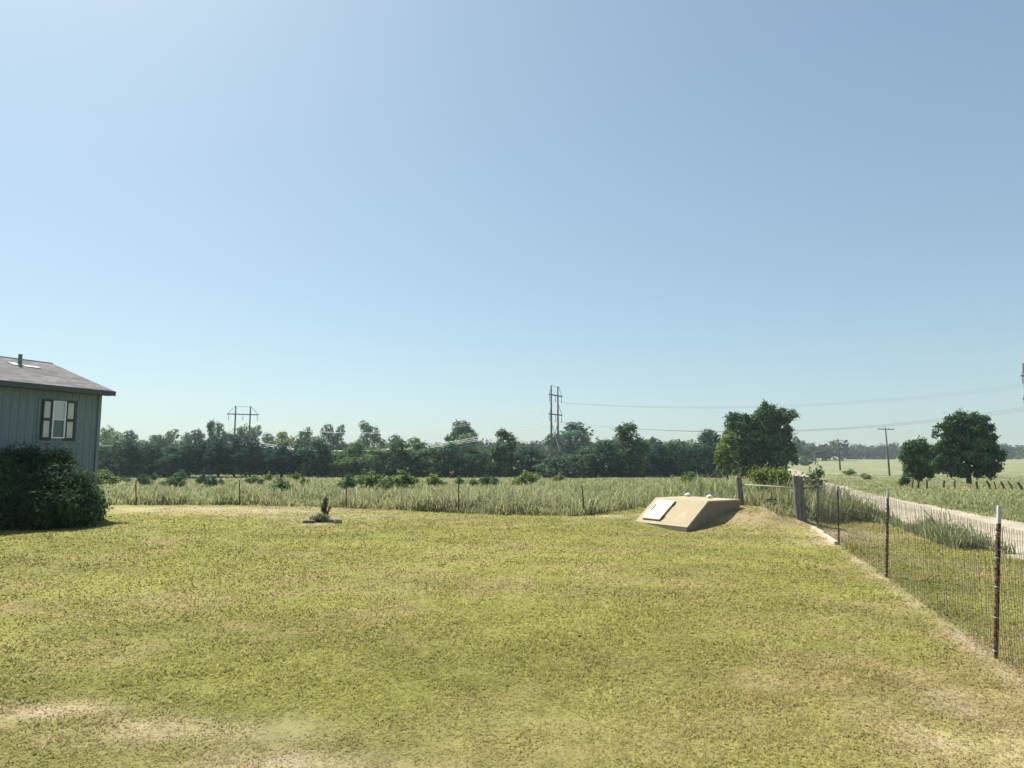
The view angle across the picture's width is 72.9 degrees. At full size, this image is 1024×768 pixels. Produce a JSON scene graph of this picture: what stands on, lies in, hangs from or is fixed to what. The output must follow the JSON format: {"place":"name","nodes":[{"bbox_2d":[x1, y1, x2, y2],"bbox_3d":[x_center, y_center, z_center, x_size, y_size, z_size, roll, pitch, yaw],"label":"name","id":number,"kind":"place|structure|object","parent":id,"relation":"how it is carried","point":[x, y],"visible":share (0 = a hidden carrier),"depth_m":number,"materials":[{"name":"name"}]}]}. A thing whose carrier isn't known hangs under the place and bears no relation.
{"place":"outdoors","nodes":[
{"label":"outdoors","id":0,"kind":"place"},
{"bbox_2d":[0,458,1023,767],"bbox_3d":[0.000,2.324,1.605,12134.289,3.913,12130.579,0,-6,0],"label":"ground","id":1,"kind":"structure","parent":0,"point":[872,468],"depth_m":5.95,"materials":[{"name":"plant"}]},
{"bbox_2d":[0,354,115,489],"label":"mobile home","id":2,"kind":"object","parent":1,"relation":"on","point":[42,402],"visible":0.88,"depth_m":18.82,"materials":[{"name":"metal"}]},
{"bbox_2d":[51,401,66,438],"bbox_3d":[-12.274,0.965,18.768,0.060,1.011,0.370,-2,-7,21],"label":"window","id":3,"kind":"structure","parent":2,"relation":"in","point":[59,407],"depth_m":18.79,"materials":[{"name":"glass"}]},
{"bbox_2d":[0,434,117,530],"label":"evergreen shrub","id":4,"kind":"object","parent":1,"relation":"on","point":[61,496],"visible":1,"depth_m":16.47,"materials":[{"name":"green plant"}]},
{"bbox_2d":[98,425,115,462],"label":"leafy tree","id":5,"kind":"object","parent":1,"relation":"on","point":[104,436],"visible":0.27,"depth_m":230.17,"materials":[{"name":"green plant"}]},
{"bbox_2d":[97,469,121,485],"bbox_3d":[-26.030,6.047,44.362,1.963,1.302,1.942,4,-8,-36],"label":"meadow bush","id":6,"kind":"object","parent":1,"relation":"on","point":[110,477],"visible":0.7,"depth_m":44.30,"materials":[{"name":"green plant"}]},
{"bbox_2d":[97,439,129,476],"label":"leafy tree","id":7,"kind":"object","parent":1,"relation":"on","point":[106,455],"visible":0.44,"depth_m":125.59,"materials":[{"name":"green plant"}]},
{"bbox_2d":[107,430,133,458],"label":"leafy tree","id":8,"kind":"object","parent":1,"relation":"on","point":[120,437],"visible":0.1,"depth_m":245.41,"materials":[{"name":"green plant"}]},
{"bbox_2d":[105,436,154,477],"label":"cedar tree","id":9,"kind":"object","parent":1,"relation":"on","point":[130,464],"visible":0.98,"depth_m":124.40,"materials":[{"name":"green plant"}]},
{"bbox_2d":[122,429,147,453],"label":"leafy tree","id":10,"kind":"object","parent":1,"relation":"on","point":[131,435],"visible":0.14,"depth_m":257.23,"materials":[{"name":"green plant"}]},
{"bbox_2d":[128,441,160,476],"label":"leafy tree","id":11,"kind":"object","parent":1,"relation":"on","point":[148,448],"visible":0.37,"depth_m":128.26,"materials":[{"name":"green plant"}]},
{"bbox_2d":[136,474,155,484],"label":"meadow bush","id":12,"kind":"object","parent":1,"relation":"on","point":[144,479],"visible":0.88,"depth_m":46.51,"materials":[{"name":"green plant"}]},
{"bbox_2d":[137,434,162,455],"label":"leafy tree","id":13,"kind":"object","parent":1,"relation":"on","point":[153,439],"visible":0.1,"depth_m":259.72,"materials":[{"name":"green plant"}]},
{"bbox_2d":[142,446,167,475],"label":"cedar tree","id":14,"kind":"object","parent":1,"relation":"on","point":[157,456],"visible":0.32,"depth_m":129.24,"materials":[{"name":"green plant"}]},
{"bbox_2d":[155,429,182,467],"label":"leafy tree","id":15,"kind":"object","parent":1,"relation":"on","point":[169,441],"visible":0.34,"depth_m":252.96,"materials":[{"name":"green plant"}]},
{"bbox_2d":[153,445,188,477],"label":"leafy tree","id":16,"kind":"object","parent":1,"relation":"on","point":[164,463],"visible":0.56,"depth_m":125.06,"materials":[{"name":"green plant"}]},
{"bbox_2d":[158,472,186,486],"bbox_3d":[-19.777,5.665,40.433,1.586,1.004,1.671,-4,-7,32],"label":"meadow bush","id":17,"kind":"object","parent":1,"relation":"on","point":[174,480],"visible":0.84,"depth_m":40.17,"materials":[{"name":"green plant"}]},
{"bbox_2d":[172,432,194,462],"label":"leafy tree","id":18,"kind":"object","parent":1,"relation":"on","point":[187,437],"visible":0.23,"depth_m":261.86,"materials":[{"name":"green plant"}]},
{"bbox_2d":[166,440,206,476],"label":"cedar tree","id":19,"kind":"object","parent":1,"relation":"on","point":[189,465],"visible":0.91,"depth_m":124.37,"materials":[{"name":"green plant"}]},
{"bbox_2d":[186,429,209,452],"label":"leafy tree","id":20,"kind":"object","parent":1,"relation":"on","point":[197,437],"visible":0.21,"depth_m":259.47,"materials":[{"name":"green plant"}]},
{"bbox_2d":[192,439,215,475],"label":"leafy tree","id":21,"kind":"object","parent":1,"relation":"on","point":[203,446],"visible":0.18,"depth_m":128.77,"materials":[{"name":"green plant"}]},
{"bbox_2d":[204,475,218,486],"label":"meadow bush","id":22,"kind":"object","parent":1,"relation":"on","point":[212,481],"visible":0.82,"depth_m":39.37,"materials":[{"name":"green plant"}]},
{"bbox_2d":[205,420,218,454],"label":"leafy tree","id":23,"kind":"object","parent":1,"relation":"on","point":[210,425],"visible":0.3,"depth_m":248.34,"materials":[{"name":"green plant"}]},
{"bbox_2d":[197,436,234,476],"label":"cedar tree","id":24,"kind":"object","parent":1,"relation":"on","point":[217,452],"visible":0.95,"depth_m":124.85,"materials":[{"name":"green plant"}]},
{"bbox_2d":[214,421,231,447],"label":"leafy tree","id":25,"kind":"object","parent":1,"relation":"on","point":[218,430],"visible":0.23,"depth_m":256.98,"materials":[{"name":"green plant"}]},
{"bbox_2d":[216,434,248,476],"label":"cedar tree","id":26,"kind":"object","parent":1,"relation":"on","point":[236,441],"visible":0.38,"depth_m":127.00,"materials":[{"name":"green plant"}]},
{"bbox_2d":[226,423,250,452],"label":"leafy tree","id":27,"kind":"object","parent":1,"relation":"on","point":[239,431],"visible":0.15,"depth_m":258.31,"materials":[{"name":"green plant"}]},
{"bbox_2d":[226,406,258,455],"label":"transmission pylon","id":28,"kind":"object","parent":1,"relation":"on","point":[248,436],"visible":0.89,"depth_m":224.75,"materials":[{"name":"grey metal"}]},
{"bbox_2d":[230,438,269,476],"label":"cedar tree","id":29,"kind":"object","parent":1,"relation":"on","point":[245,454],"visible":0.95,"depth_m":124.64,"materials":[{"name":"green plant"}]},
{"bbox_2d":[240,425,264,458],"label":"leafy tree","id":30,"kind":"object","parent":1,"relation":"on","point":[254,432],"visible":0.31,"depth_m":256.25,"materials":[{"name":"green plant"}]},
{"bbox_2d":[245,474,264,484],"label":"meadow bush","id":31,"kind":"object","parent":1,"relation":"on","point":[259,480],"visible":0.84,"depth_m":48.55,"materials":[{"name":"green plant"}]},
{"bbox_2d":[252,445,278,476],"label":"cedar tree","id":32,"kind":"object","parent":1,"relation":"on","point":[267,451],"visible":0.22,"depth_m":127.37,"materials":[{"name":"green plant"}]},
{"bbox_2d":[257,432,274,451],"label":"leafy tree","id":33,"kind":"object","parent":1,"relation":"on","point":[266,438],"visible":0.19,"depth_m":257.76,"materials":[{"name":"green plant"}]},
{"bbox_2d":[258,441,300,477],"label":"cedar tree","id":34,"kind":"object","parent":1,"relation":"on","point":[281,460],"visible":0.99,"depth_m":124.05,"materials":[{"name":"green plant"}]},
{"bbox_2d":[266,430,294,465],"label":"leafy tree","id":35,"kind":"object","parent":1,"relation":"on","point":[282,437],"visible":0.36,"depth_m":244.54,"materials":[{"name":"green plant"}]},
{"bbox_2d":[268,477,294,490],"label":"meadow bush","id":36,"kind":"object","parent":1,"relation":"on","point":[283,484],"visible":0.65,"depth_m":31.31,"materials":[{"name":"green plant"}]},
{"bbox_2d":[287,442,309,473],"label":"tree","id":37,"kind":"object","parent":1,"relation":"on","point":[298,458],"visible":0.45,"depth_m":126.92,"materials":[{"name":"green plant"}]},
{"bbox_2d":[298,427,316,452],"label":"leafy tree","id":38,"kind":"object","parent":1,"relation":"on","point":[307,435],"visible":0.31,"depth_m":258.95,"materials":[{"name":"green plant"}]},
{"bbox_2d":[293,439,332,476],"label":"leafy tree","id":39,"kind":"object","parent":1,"relation":"on","point":[310,466],"visible":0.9,"depth_m":124.76,"materials":[{"name":"green plant"}]},
{"bbox_2d":[310,510,329,521],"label":"plant","id":40,"kind":"object","parent":1,"relation":"on","point":[320,517],"visible":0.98,"depth_m":17.79,"materials":[{"name":"green plant"}]},
{"bbox_2d":[310,424,334,456],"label":"leafy tree","id":41,"kind":"object","parent":1,"relation":"on","point":[324,434],"visible":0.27,"depth_m":257.15,"materials":[{"name":"green plant"}]},
{"bbox_2d":[319,495,331,515],"bbox_3d":[-5.042,3.361,18.735,0.345,0.696,0.232,0,-6,0],"label":"dead conifer","id":42,"kind":"object","parent":1,"relation":"on","point":[323,506],"visible":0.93,"depth_m":18.73,"materials":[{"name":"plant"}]},
{"bbox_2d":[310,446,341,476],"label":"leafy tree","id":43,"kind":"object","parent":1,"relation":"on","point":[326,452],"visible":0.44,"depth_m":126.00,"materials":[{"name":"green plant"}]},
{"bbox_2d":[328,424,347,465],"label":"leafy tree","id":44,"kind":"object","parent":1,"relation":"on","point":[335,439],"visible":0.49,"depth_m":256.12,"materials":[{"name":"green plant"}]},
{"bbox_2d":[326,450,358,476],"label":"leafy tree","id":45,"kind":"object","parent":1,"relation":"on","point":[345,460],"visible":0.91,"depth_m":124.62,"materials":[{"name":"green plant"}]},
{"bbox_2d":[337,474,358,488],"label":"meadow bush","id":46,"kind":"object","parent":1,"relation":"on","point":[349,479],"visible":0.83,"depth_m":34.97,"materials":[{"name":"green plant"}]},
{"bbox_2d":[342,441,371,476],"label":"leafy tree","id":47,"kind":"object","parent":1,"relation":"on","point":[358,448],"visible":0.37,"depth_m":128.02,"materials":[{"name":"green plant"}]},
{"bbox_2d":[353,421,380,467],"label":"leafy tree","id":48,"kind":"object","parent":1,"relation":"on","point":[370,436],"visible":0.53,"depth_m":254.15,"materials":[{"name":"green plant"}]},
{"bbox_2d":[353,470,385,487],"bbox_3d":[-7.709,5.171,37.392,2.408,1.157,2.233,4,-7,-31],"label":"meadow bush","id":49,"kind":"object","parent":1,"relation":"on","point":[371,479],"visible":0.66,"depth_m":36.98,"materials":[{"name":"green plant"}]},
{"bbox_2d":[356,446,389,476],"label":"leafy tree","id":50,"kind":"object","parent":1,"relation":"on","point":[373,460],"visible":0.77,"depth_m":125.05,"materials":[{"name":"green plant"}]},
{"bbox_2d":[372,438,391,463],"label":"leafy tree","id":51,"kind":"object","parent":1,"relation":"on","point":[382,443],"visible":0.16,"depth_m":256.66,"materials":[{"name":"green plant"}]},
{"bbox_2d":[373,481,394,490],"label":"meadow bush","id":52,"kind":"object","parent":1,"relation":"on","point":[384,484],"visible":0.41,"depth_m":30.93,"materials":[{"name":"green plant"}]},
{"bbox_2d":[374,438,415,476],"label":"leafy tree","id":53,"kind":"object","parent":1,"relation":"on","point":[395,463],"visible":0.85,"depth_m":124.32,"materials":[{"name":"green plant"}]},
{"bbox_2d":[378,470,417,487],"bbox_3d":[-5.992,5.058,36.267,2.283,1.153,2.167,0,-6,4],"label":"meadow bush","id":54,"kind":"object","parent":1,"relation":"on","point":[401,480],"visible":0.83,"depth_m":35.91,"materials":[{"name":"green plant"}]},
{"bbox_2d":[385,433,411,467],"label":"leafy tree","id":55,"kind":"object","parent":1,"relation":"on","point":[396,437],"visible":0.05,"depth_m":248.50,"materials":[{"name":"green plant"}]},
{"bbox_2d":[396,441,433,476],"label":"leafy tree","id":56,"kind":"object","parent":1,"relation":"on","point":[424,450],"visible":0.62,"depth_m":125.72,"materials":[{"name":"green plant"}]},
{"bbox_2d":[407,436,433,468],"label":"leafy tree","id":57,"kind":"object","parent":1,"relation":"on","point":[415,439],"visible":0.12,"depth_m":251.59,"materials":[{"name":"green plant"}]},
{"bbox_2d":[417,458,446,476],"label":"leafy tree","id":58,"kind":"object","parent":1,"relation":"on","point":[426,471],"visible":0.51,"depth_m":123.90,"materials":[{"name":"green plant"}]},
{"bbox_2d":[420,474,447,486],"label":"meadow bush","id":59,"kind":"object","parent":1,"relation":"on","point":[433,480],"visible":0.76,"depth_m":40.12,"materials":[{"name":"green plant"}]},
{"bbox_2d":[428,442,466,477],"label":"leafy tree","id":60,"kind":"object","parent":1,"relation":"on","point":[444,471],"visible":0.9,"depth_m":120.97,"materials":[{"name":"green plant"}]},
{"bbox_2d":[97,473,807,517],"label":"meadow grass","id":61,"kind":"structure","parent":1,"relation":"on","point":[502,497],"depth_m":24.88,"materials":[{"name":"plant"}]},
{"bbox_2d":[444,419,467,460],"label":"leafy tree","id":62,"kind":"object","parent":1,"relation":"on","point":[457,430],"visible":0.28,"depth_m":215.35,"materials":[{"name":"green plant"}]},
{"bbox_2d":[442,433,482,470],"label":"leafy tree","id":63,"kind":"object","parent":1,"relation":"on","point":[462,438],"visible":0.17,"depth_m":207.67,"materials":[{"name":"green plant"}]},
{"bbox_2d":[460,421,478,460],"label":"leafy tree","id":64,"kind":"object","parent":1,"relation":"on","point":[470,430],"visible":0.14,"depth_m":219.82,"materials":[{"name":"green plant"}]},
{"bbox_2d":[453,445,492,477],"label":"leafy tree","id":65,"kind":"object","parent":1,"relation":"on","point":[476,471],"visible":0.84,"depth_m":121.88,"materials":[{"name":"green plant"}]},
{"bbox_2d":[478,452,498,476],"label":"leafy tree","id":66,"kind":"object","parent":1,"relation":"on","point":[491,463],"visible":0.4,"depth_m":124.85,"materials":[{"name":"green plant"}]},
{"bbox_2d":[479,473,499,485],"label":"meadow bush","id":67,"kind":"object","parent":1,"relation":"on","point":[485,479],"visible":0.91,"depth_m":42.37,"materials":[{"name":"green plant"}]},
{"bbox_2d":[489,427,517,476],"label":"leafy tree","id":68,"kind":"object","parent":1,"relation":"on","point":[504,467],"visible":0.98,"depth_m":123.45,"materials":[{"name":"green plant"}]},
{"bbox_2d":[508,445,536,476],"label":"leafy tree","id":69,"kind":"object","parent":1,"relation":"on","point":[521,469],"visible":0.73,"depth_m":124.19,"materials":[{"name":"green plant"}]},
{"bbox_2d":[512,470,542,484],"bbox_3d":[1.030,6.366,47.014,2.245,1.292,2.082,-3,-7,25],"label":"meadow bush","id":70,"kind":"object","parent":1,"relation":"on","point":[523,477],"visible":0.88,"depth_m":46.76,"materials":[{"name":"green plant"}]},
{"bbox_2d":[520,448,552,476],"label":"leafy tree","id":71,"kind":"object","parent":1,"relation":"on","point":[537,457],"visible":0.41,"depth_m":125.49,"materials":[{"name":"green plant"}]},
{"bbox_2d":[549,385,561,470],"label":"transmission pylon","id":72,"kind":"object","parent":1,"relation":"on","point":[550,420],"visible":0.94,"depth_m":194.55,"materials":[{"name":"grey metal"}]},
{"bbox_2d":[553,407,1022,431],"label":"power line","id":73,"kind":"object","parent":72,"relation":"hanging from","point":[808,429],"visible":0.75,"depth_m":173.84,"materials":[{"name":"metal"}]},
{"bbox_2d":[532,455,579,477],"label":"bush","id":74,"kind":"object","parent":1,"relation":"on","point":[553,472],"visible":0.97,"depth_m":117.38,"materials":[{"name":"green plant"}]},
{"bbox_2d":[99,436,1023,463],"bbox_3d":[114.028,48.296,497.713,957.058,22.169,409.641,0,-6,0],"label":"distant woodland","id":75,"kind":"object","parent":1,"relation":"on","point":[824,453],"visible":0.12,"depth_m":450.33,"materials":[{"name":"green plant"}]},
{"bbox_2d":[544,420,596,466],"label":"leafy tree","id":76,"kind":"object","parent":1,"relation":"on","point":[570,445],"visible":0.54,"depth_m":232.19,"materials":[{"name":"green plant"}]},
{"bbox_2d":[560,446,604,477],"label":"leafy tree","id":77,"kind":"object","parent":1,"relation":"on","point":[582,466],"visible":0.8,"depth_m":118.83,"materials":[{"name":"green plant"}]},
{"bbox_2d":[580,434,595,461],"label":"leafy tree","id":78,"kind":"object","parent":1,"relation":"on","point":[587,443],"visible":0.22,"depth_m":230.54,"materials":[{"name":"green plant"}]},
{"bbox_2d":[584,438,625,477],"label":"leafy tree","id":79,"kind":"object","parent":1,"relation":"on","point":[605,457],"visible":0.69,"depth_m":119.96,"materials":[{"name":"green plant"}]},
{"bbox_2d":[612,421,650,477],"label":"leafy tree","id":80,"kind":"object","parent":1,"relation":"on","point":[631,457],"visible":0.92,"depth_m":120.20,"materials":[{"name":"green plant"}]},
{"bbox_2d":[642,440,676,476],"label":"cedar tree","id":81,"kind":"object","parent":1,"relation":"on","point":[656,459],"visible":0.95,"depth_m":122.04,"materials":[{"name":"green plant"}]},
{"bbox_2d":[661,439,695,476],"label":"leafy tree","id":82,"kind":"object","parent":1,"relation":"on","point":[678,471],"visible":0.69,"depth_m":123.83,"materials":[{"name":"green plant"}]},
{"bbox_2d":[636,493,739,531],"bbox_3d":[4.385,3.291,17.349,1.913,1.018,1.750,4,-7,-33],"label":"storm shelter","id":83,"kind":"object","parent":1,"relation":"on","point":[688,512],"visible":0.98,"depth_m":16.85,"materials":[{"name":"concrete"}]},
{"bbox_2d":[642,499,675,519],"bbox_3d":[3.683,3.143,17.351,0.591,0.459,0.626,4,-7,-33],"label":"hatch door","id":84,"kind":"structure","parent":83,"relation":"in","point":[660,507],"depth_m":17.32,"materials":[{"name":"paint"}]},
{"bbox_2d":[677,471,702,485],"bbox_3d":[8.512,4.672,32.981,1.383,1.139,1.368,-5,-8,38],"label":"meadow bush","id":85,"kind":"object","parent":1,"relation":"on","point":[690,475],"visible":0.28,"depth_m":32.73,"materials":[{"name":"green plant"}]},
{"bbox_2d":[680,428,725,477],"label":"leafy tree","id":86,"kind":"object","parent":1,"relation":"on","point":[707,458],"visible":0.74,"depth_m":122.19,"materials":[{"name":"green plant"}]},
{"bbox_2d":[712,429,742,479],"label":"leafy tree","id":87,"kind":"object","parent":1,"relation":"on","point":[726,452],"visible":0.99,"depth_m":90.78,"materials":[{"name":"green plant"}]},
{"bbox_2d":[736,477,743,505],"bbox_3d":[6.098,3.020,18.482,0.222,1.078,0.167,0,-6,0],"label":"wooden post","id":88,"kind":"object","parent":1,"relation":"on","point":[740,496],"visible":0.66,"depth_m":18.45,"materials":[{"name":"grey wood"}]},
{"bbox_2d":[722,399,801,479],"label":"leafy tree","id":89,"kind":"object","parent":1,"relation":"on","point":[759,431],"visible":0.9,"depth_m":94.58,"materials":[{"name":"green plant"}]},
{"bbox_2d":[746,461,796,492],"bbox_3d":[8.957,3.452,23.772,1.896,1.623,1.048,0,-6,0],"label":"wild shrub","id":90,"kind":"object","parent":1,"relation":"on","point":[756,478],"visible":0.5,"depth_m":23.72,"materials":[{"name":"green plant"}]},
{"bbox_2d":[792,476,806,521],"bbox_3d":[6.930,2.890,16.683,0.322,1.353,0.262,0,-6,0],"label":"wooden post","id":91,"kind":"object","parent":1,"relation":"on","point":[799,500],"visible":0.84,"depth_m":16.61,"materials":[{"name":"grey wood"}]},
{"bbox_2d":[797,461,827,496],"bbox_3d":[9.380,3.232,21.781,1.038,1.608,0.763,0,-6,0],"label":"wild shrub","id":92,"kind":"object","parent":1,"relation":"on","point":[819,474],"visible":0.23,"depth_m":21.75,"materials":[{"name":"green plant"}]},
{"bbox_2d":[878,427,893,475],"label":"utility pole","id":93,"kind":"object","parent":1,"relation":"on","point":[885,429],"visible":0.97,"depth_m":141.24,"materials":[{"name":"brown wood"}]},
{"bbox_2d":[885,491,888,577],"bbox_3d":[5.230,2.240,9.668,0.142,1.490,0.048,0,-6,0],"label":"fence post","id":94,"kind":"object","parent":1,"relation":"on","point":[887,532],"visible":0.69,"depth_m":9.68,"materials":[{"name":"metal"}]},
{"bbox_2d":[897,472,911,485],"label":"meadow bush","id":95,"kind":"object","parent":1,"relation":"on","point":[904,479],"visible":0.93,"depth_m":44.34,"materials":[{"name":"green plant"}]},
{"bbox_2d":[805,474,1023,522],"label":"field grass","id":96,"kind":"structure","parent":1,"relation":"on","point":[986,502],"depth_m":34.10,"materials":[{"name":"plant"}]},
{"bbox_2d":[898,435,939,482],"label":"oak tree","id":97,"kind":"object","parent":1,"relation":"on","point":[914,457],"visible":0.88,"depth_m":74.02,"materials":[{"name":"green plant"}]},
{"bbox_2d":[927,407,1008,483],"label":"oak tree","id":98,"kind":"object","parent":1,"relation":"on","point":[969,439],"visible":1,"depth_m":67.12,"materials":[{"name":"green plant"}]},
{"bbox_2d":[992,505,1001,658],"bbox_3d":[4.056,1.800,5.797,0.181,1.547,0.048,0,-6,0],"label":"fence post","id":99,"kind":"object","parent":1,"relation":"on","point":[998,540],"visible":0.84,"depth_m":5.81,"materials":[{"name":"metal"}]},
{"bbox_2d":[803,478,1023,674],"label":"wire netting","id":100,"kind":"object","parent":99,"relation":"attached to","point":[917,573],"visible":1,"depth_m":7.59,"materials":[{"name":"metal"}]},
{"bbox_2d":[0,0,1023,457],"label":"sky","id":101,"kind":"structure","parent":0,"point":[393,216],"materials":[{"name":"blue"}]},
{"bbox_2d":[664,461,1018,553],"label":"verge grass","id":102,"kind":"structure","parent":0,"point":[707,486],"depth_m":17.73,"materials":[{"name":"plant"}]},
{"bbox_2d":[787,469,1023,554],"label":"road","id":103,"kind":"structure","parent":0,"point":[1016,526],"depth_m":18.39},
{"bbox_3d":[-9.528,3.949,24.226,0.086,1.155,0.039,0,-6,0],"label":"fence post","id":104,"kind":"object","parent":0,"visible":0},
{"bbox_2d":[112,475,734,511],"bbox_3d":[-6.699,3.415,22.527,26.766,1.091,2.199,-1,-6,12],"label":"fence wire","id":105,"kind":"object","parent":104,"relation":"attached to","point":[418,492],"visible":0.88,"depth_m":20.89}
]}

